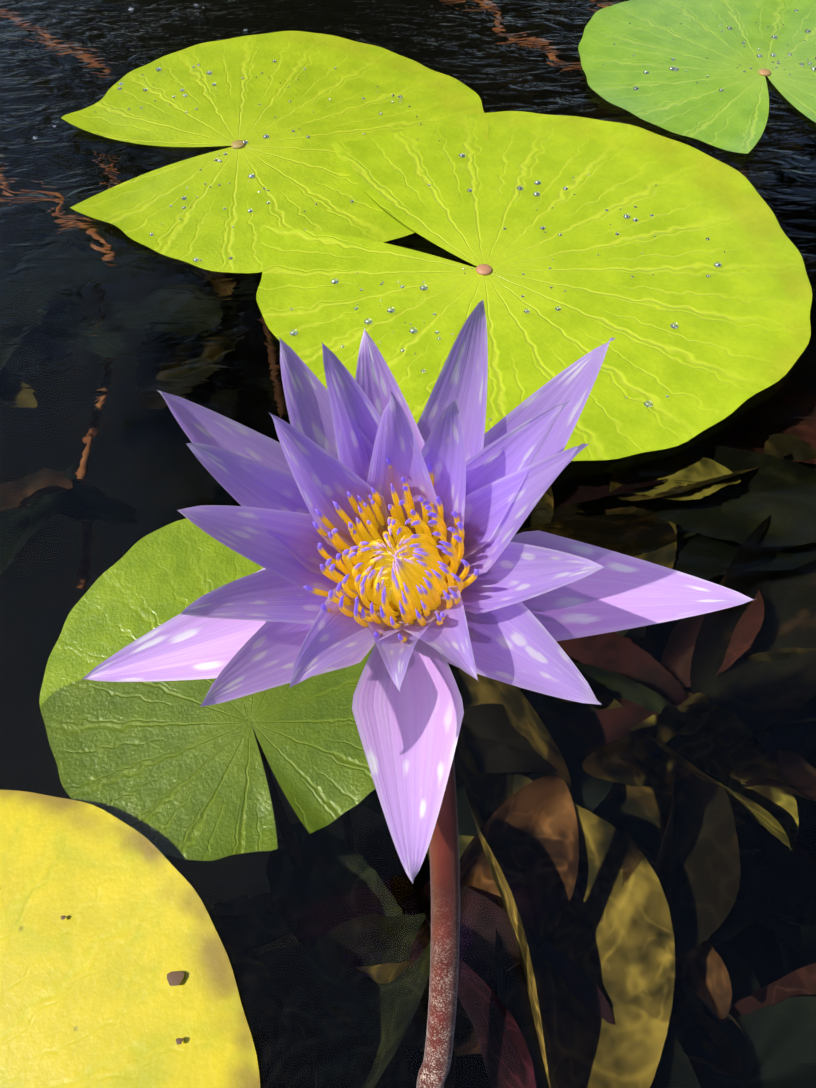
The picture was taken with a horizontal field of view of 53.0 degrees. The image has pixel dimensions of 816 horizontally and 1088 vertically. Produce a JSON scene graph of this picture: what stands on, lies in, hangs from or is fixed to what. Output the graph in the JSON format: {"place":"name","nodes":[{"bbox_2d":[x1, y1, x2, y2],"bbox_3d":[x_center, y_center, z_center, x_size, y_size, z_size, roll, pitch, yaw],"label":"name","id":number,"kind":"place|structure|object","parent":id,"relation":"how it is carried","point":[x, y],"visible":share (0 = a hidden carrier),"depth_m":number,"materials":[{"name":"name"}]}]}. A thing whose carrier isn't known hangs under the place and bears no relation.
{"place":"outdoors","nodes":[
{"label":"outdoors","id":0,"kind":"place"},
{"bbox_2d":[0,0,815,1087],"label":"pond water","id":1,"kind":"structure","parent":0,"point":[680,952],"depth_m":0.39,"materials":[{"name":"black liquid"}]},
{"bbox_2d":[0,790,259,1087],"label":"lily pad","id":2,"kind":"object","parent":1,"relation":"on","point":[90,997],"visible":1,"depth_m":0.33,"materials":[{"name":"yellow plant"}]},
{"bbox_2d":[61,915,183,1044],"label":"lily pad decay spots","id":3,"kind":"object","parent":2,"relation":"attached to","point":[174,978],"visible":1,"depth_m":0.32,"materials":[{"name":"brown plant"}]},
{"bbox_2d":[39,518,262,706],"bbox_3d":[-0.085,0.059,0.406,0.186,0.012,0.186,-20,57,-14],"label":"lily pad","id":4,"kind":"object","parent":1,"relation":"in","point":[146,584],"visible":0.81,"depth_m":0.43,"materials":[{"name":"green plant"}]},
{"bbox_2d":[61,31,488,272],"bbox_3d":[-0.105,-0.344,0.682,0.355,0.010,0.357,-12,56,-8],"label":"lily pad","id":5,"kind":"object","parent":1,"relation":"on","point":[298,174],"visible":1,"depth_m":0.69,"materials":[{"name":"green plant"}]},
{"bbox_2d":[231,140,244,148],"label":"lily pad center","id":6,"kind":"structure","parent":5,"relation":"attached to","point":[237,144],"depth_m":0.67,"materials":[{"name":"beige plant"}]},
{"bbox_2d":[32,3,815,420],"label":"water droplets","id":7,"kind":"object","parent":1,"relation":"on","point":[424,287],"visible":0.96,"depth_m":0.63},
{"bbox_2d":[416,757,459,1087],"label":"flower stem","id":8,"kind":"object","parent":1,"relation":"in","point":[445,918],"visible":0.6,"depth_m":0.27,"materials":[{"name":"brown plant"}]},
{"bbox_2d":[484,982,535,1087],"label":"leaf","id":9,"kind":"object","parent":1,"relation":"in","point":[518,1038],"visible":0.1,"depth_m":0.31,"materials":[{"name":"red plant"}]},
{"bbox_2d":[481,833,550,1087],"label":"leaf","id":10,"kind":"object","parent":1,"relation":"in","point":[517,925],"visible":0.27,"depth_m":0.32,"materials":[{"name":"plant"}]},
{"bbox_2d":[256,111,811,460],"bbox_3d":[0.086,-0.208,0.582,0.392,0.010,0.395,29,60,19],"label":"lily pad","id":11,"kind":"object","parent":1,"relation":"on","point":[736,338],"visible":0.94,"depth_m":0.57,"materials":[{"name":"green plant"}]},
{"bbox_2d":[476,264,492,274],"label":"lily pad center","id":12,"kind":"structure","parent":11,"relation":"attached to","point":[484,269],"depth_m":0.57,"materials":[{"name":"plant"}]},
{"bbox_2d":[578,0,815,153],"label":"lily pad","id":13,"kind":"object","parent":1,"relation":"on","point":[733,117],"visible":1,"depth_m":0.76,"materials":[{"name":"green plant"}]},
{"bbox_2d":[758,69,770,75],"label":"lily pad center","id":14,"kind":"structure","parent":13,"relation":"attached to","point":[764,72],"depth_m":0.74,"materials":[{"name":"plant"}]},
{"bbox_2d":[370,563,447,611],"bbox_3d":[0.000,0.012,0.221,0.023,0.025,0.023,-2,55,-1],"label":"water lily receptacle","id":15,"kind":"object","parent":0,"point":[392,605],"visible":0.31,"depth_m":0.21,"materials":[{"name":"yellow plant"}]},
{"bbox_2d":[303,458,478,641],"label":"flower stamens","id":16,"kind":"object","parent":15,"relation":"attached to","point":[408,569],"visible":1,"depth_m":0.19,"materials":[{"name":"yellow plant"}]},
{"bbox_2d":[83,300,754,883],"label":"flower petals","id":17,"kind":"object","parent":15,"relation":"attached to","point":[521,608],"visible":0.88,"depth_m":0.19,"materials":[{"name":"purple plant"}]}
]}

